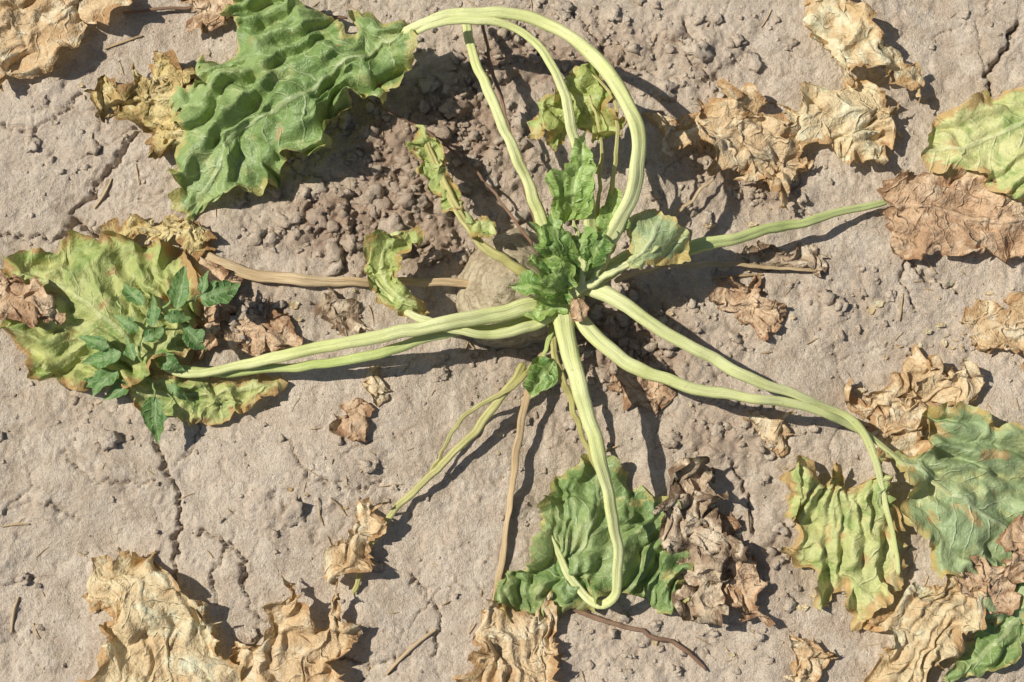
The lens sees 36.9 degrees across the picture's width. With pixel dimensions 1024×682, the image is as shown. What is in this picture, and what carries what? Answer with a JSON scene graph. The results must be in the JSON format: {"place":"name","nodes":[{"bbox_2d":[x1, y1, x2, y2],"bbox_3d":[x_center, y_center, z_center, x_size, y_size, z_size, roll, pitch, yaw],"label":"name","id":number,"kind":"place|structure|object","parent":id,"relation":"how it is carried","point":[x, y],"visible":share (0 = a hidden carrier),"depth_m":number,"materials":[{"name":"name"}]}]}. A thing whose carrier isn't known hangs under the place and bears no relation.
{"place":"outdoors","nodes":[
{"label":"outdoors","id":0,"kind":"place"},
{"bbox_2d":[0,0,1023,681],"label":"ground","id":1,"kind":"structure","parent":0,"point":[58,478],"depth_m":1.50,"materials":[{"name":"soil"}]},
{"bbox_2d":[0,0,131,91],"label":"dried leaf","id":2,"kind":"object","parent":1,"relation":"on","point":[35,35],"visible":1,"depth_m":1.53,"materials":[{"name":"brown plant"}]},
{"bbox_2d":[84,49,198,158],"bbox_3d":[-0.354,-0.237,1.528,0.116,0.027,0.104,-33,82,-5],"label":"dried leaf","id":3,"kind":"object","parent":1,"relation":"on","point":[142,101],"visible":0.97,"depth_m":1.53,"materials":[{"name":"brown plant"}]},
{"bbox_2d":[99,213,216,260],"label":"dried leaf","id":4,"kind":"object","parent":1,"relation":"on","point":[192,239],"visible":1,"depth_m":1.50,"materials":[{"name":"brown plant"}]},
{"bbox_2d":[77,266,239,443],"bbox_3d":[-0.347,-0.006,1.469,0.122,0.056,0.170,30,82,5],"label":"weed seedling","id":5,"kind":"object","parent":1,"relation":"on","point":[153,415],"visible":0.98,"depth_m":1.46,"materials":[{"name":"green plant"}]},
{"bbox_2d":[78,547,243,681],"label":"dried leaf","id":6,"kind":"object","parent":1,"relation":"on","point":[158,628],"visible":1,"depth_m":1.44,"materials":[{"name":"plant"}]},
{"bbox_2d":[180,0,233,33],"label":"dried leaf","id":7,"kind":"object","parent":1,"relation":"on","point":[206,17],"visible":0.87,"depth_m":1.54,"materials":[{"name":"brown plant"}]},
{"bbox_2d":[188,253,243,362],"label":"dried leaf","id":8,"kind":"object","parent":1,"relation":"on","point":[214,316],"visible":0.44,"depth_m":1.49,"materials":[{"name":"brown plant"}]},
{"bbox_2d":[122,5,347,18],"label":"dry twig","id":9,"kind":"object","parent":1,"relation":"on","point":[178,8],"visible":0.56,"depth_m":1.55,"materials":[{"name":"brown plant"}]},
{"bbox_2d":[224,296,302,355],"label":"dried leaf","id":10,"kind":"object","parent":1,"relation":"on","point":[273,331],"visible":0.98,"depth_m":1.49,"materials":[{"name":"brown plant"}]},
{"bbox_2d":[227,497,388,681],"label":"dried leaf","id":11,"kind":"object","parent":1,"relation":"on","point":[296,645],"visible":1,"depth_m":1.44,"materials":[{"name":"beige plant"}]},
{"bbox_2d":[314,287,373,335],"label":"dried leaf","id":12,"kind":"object","parent":1,"relation":"on","point":[343,315],"visible":0.97,"depth_m":1.49,"materials":[{"name":"brown plant"}]},
{"bbox_2d":[329,397,374,441],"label":"dried leaf","id":13,"kind":"object","parent":1,"relation":"on","point":[352,425],"visible":1,"depth_m":1.47,"materials":[{"name":"brown plant"}]},
{"bbox_2d":[362,364,390,406],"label":"dried leaf","id":14,"kind":"object","parent":1,"relation":"on","point":[375,386],"visible":1,"depth_m":1.48,"materials":[{"name":"beige plant"}]},
{"bbox_2d":[452,591,559,681],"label":"dried leaf","id":15,"kind":"object","parent":1,"relation":"on","point":[521,647],"visible":1,"depth_m":1.45,"materials":[{"name":"beige plant"}]},
{"bbox_2d":[0,0,1015,681],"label":"soil clods","id":16,"kind":"object","parent":1,"relation":"on","point":[316,218],"visible":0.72,"depth_m":1.51,"materials":[{"name":"brown soil"}]},
{"bbox_2d":[2,0,1018,681],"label":"straw debris","id":17,"kind":"object","parent":1,"relation":"on","point":[406,652],"visible":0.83,"depth_m":1.49,"materials":[{"name":"beige plant"}]},
{"bbox_2d":[0,0,1023,681],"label":"sugar beet plant","id":18,"kind":"object","parent":1,"relation":"on","point":[290,74],"visible":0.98,"depth_m":1.46,"materials":[{"name":"green plant"}]},
{"bbox_2d":[0,270,65,327],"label":"dried leaf","id":19,"kind":"object","parent":18,"relation":"on","point":[31,304],"visible":1,"depth_m":1.47,"materials":[{"name":"brown plant"}]},
{"bbox_2d":[951,549,1020,615],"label":"dried leaf","id":20,"kind":"object","parent":18,"relation":"on","point":[994,584],"visible":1,"depth_m":1.44,"materials":[{"name":"brown plant"}]},
{"bbox_2d":[995,515,1023,583],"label":"dried leaf","id":21,"kind":"object","parent":18,"relation":"on","point":[1011,538],"visible":1,"depth_m":1.44,"materials":[{"name":"brown plant"}]},
{"bbox_2d":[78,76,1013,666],"bbox_3d":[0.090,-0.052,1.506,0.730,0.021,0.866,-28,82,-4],"label":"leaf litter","id":22,"kind":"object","parent":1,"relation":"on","point":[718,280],"visible":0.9,"depth_m":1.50,"materials":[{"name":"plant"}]},
{"bbox_2d":[570,608,706,670],"bbox_3d":[0.119,0.276,1.452,0.146,0.005,0.014,24,82,4],"label":"dry twig","id":23,"kind":"object","parent":1,"relation":"on","point":[636,629],"visible":1,"depth_m":1.45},
{"bbox_2d":[608,368,676,416],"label":"dried leaf","id":24,"kind":"object","parent":1,"relation":"on","point":[652,396],"visible":0.82,"depth_m":1.49,"materials":[{"name":"brown plant"}]},
{"bbox_2d":[652,456,753,625],"bbox_3d":[0.182,0.188,1.444,0.089,0.042,0.160,-13,81,-2],"label":"dried leaf","id":25,"kind":"object","parent":1,"relation":"on","point":[713,549],"visible":1,"depth_m":1.45,"materials":[{"name":"brown plant"}]},
{"bbox_2d":[641,78,814,209],"bbox_3d":[0.215,-0.207,1.512,0.176,0.034,0.102,27,82,4],"label":"dried leaf","id":26,"kind":"object","parent":1,"relation":"on","point":[735,128],"visible":1,"depth_m":1.51,"materials":[{"name":"brown plant"}]},
{"bbox_2d":[702,502,774,627],"bbox_3d":[0.212,0.211,1.454,0.071,0.022,0.119,0,81,0],"label":"dried leaf","id":27,"kind":"object","parent":1,"relation":"on","point":[744,586],"visible":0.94,"depth_m":1.45,"materials":[{"name":"brown plant"}]},
{"bbox_2d":[709,273,786,341],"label":"dried leaf","id":28,"kind":"object","parent":1,"relation":"on","point":[760,315],"visible":1,"depth_m":1.50,"materials":[{"name":"brown plant"}]},
{"bbox_2d":[742,410,793,457],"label":"dried leaf","id":29,"kind":"object","parent":1,"relation":"on","point":[775,433],"visible":1,"depth_m":1.48,"materials":[{"name":"beige plant"}]},
{"bbox_2d":[739,240,828,276],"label":"dried leaf","id":30,"kind":"object","parent":1,"relation":"on","point":[802,256],"visible":1,"depth_m":1.50,"materials":[{"name":"brown plant"}]},
{"bbox_2d":[782,631,837,681],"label":"dried leaf","id":31,"kind":"object","parent":1,"relation":"on","point":[811,661],"visible":1,"depth_m":1.44,"materials":[{"name":"beige plant"}]},
{"bbox_2d":[784,78,902,164],"bbox_3d":[0.329,-0.218,1.518,0.120,0.032,0.095,0,81,0],"label":"dried leaf","id":32,"kind":"object","parent":1,"relation":"on","point":[848,123],"visible":1,"depth_m":1.52,"materials":[{"name":"plant"}]},
{"bbox_2d":[803,0,924,104],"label":"dried leaf","id":33,"kind":"object","parent":1,"relation":"on","point":[847,34],"visible":1,"depth_m":1.52,"materials":[{"name":"plant"}]},
{"bbox_2d":[843,344,984,459],"bbox_3d":[0.395,0.059,1.479,0.133,0.030,0.104,-26,82,-4],"label":"dried leaf","id":34,"kind":"object","parent":1,"relation":"on","point":[896,407],"visible":0.98,"depth_m":1.48,"materials":[{"name":"brown plant"}]},
{"bbox_2d":[862,574,986,681],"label":"dried leaf","id":35,"kind":"object","parent":1,"relation":"on","point":[928,626],"visible":1,"depth_m":1.44,"materials":[{"name":"plant"}]},
{"bbox_2d":[876,168,1023,263],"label":"dried leaf","id":36,"kind":"object","parent":1,"relation":"on","point":[962,212],"visible":1,"depth_m":1.50,"materials":[{"name":"brown plant"}]},
{"bbox_2d":[921,86,1023,201],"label":"yellowing leaf","id":37,"kind":"object","parent":1,"relation":"on","point":[982,131],"visible":1,"depth_m":1.51,"materials":[{"name":"plant"}]},
{"bbox_2d":[959,291,1023,371],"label":"dried leaf","id":38,"kind":"object","parent":1,"relation":"on","point":[994,325],"visible":1,"depth_m":1.50,"materials":[{"name":"brown plant"}]}
]}

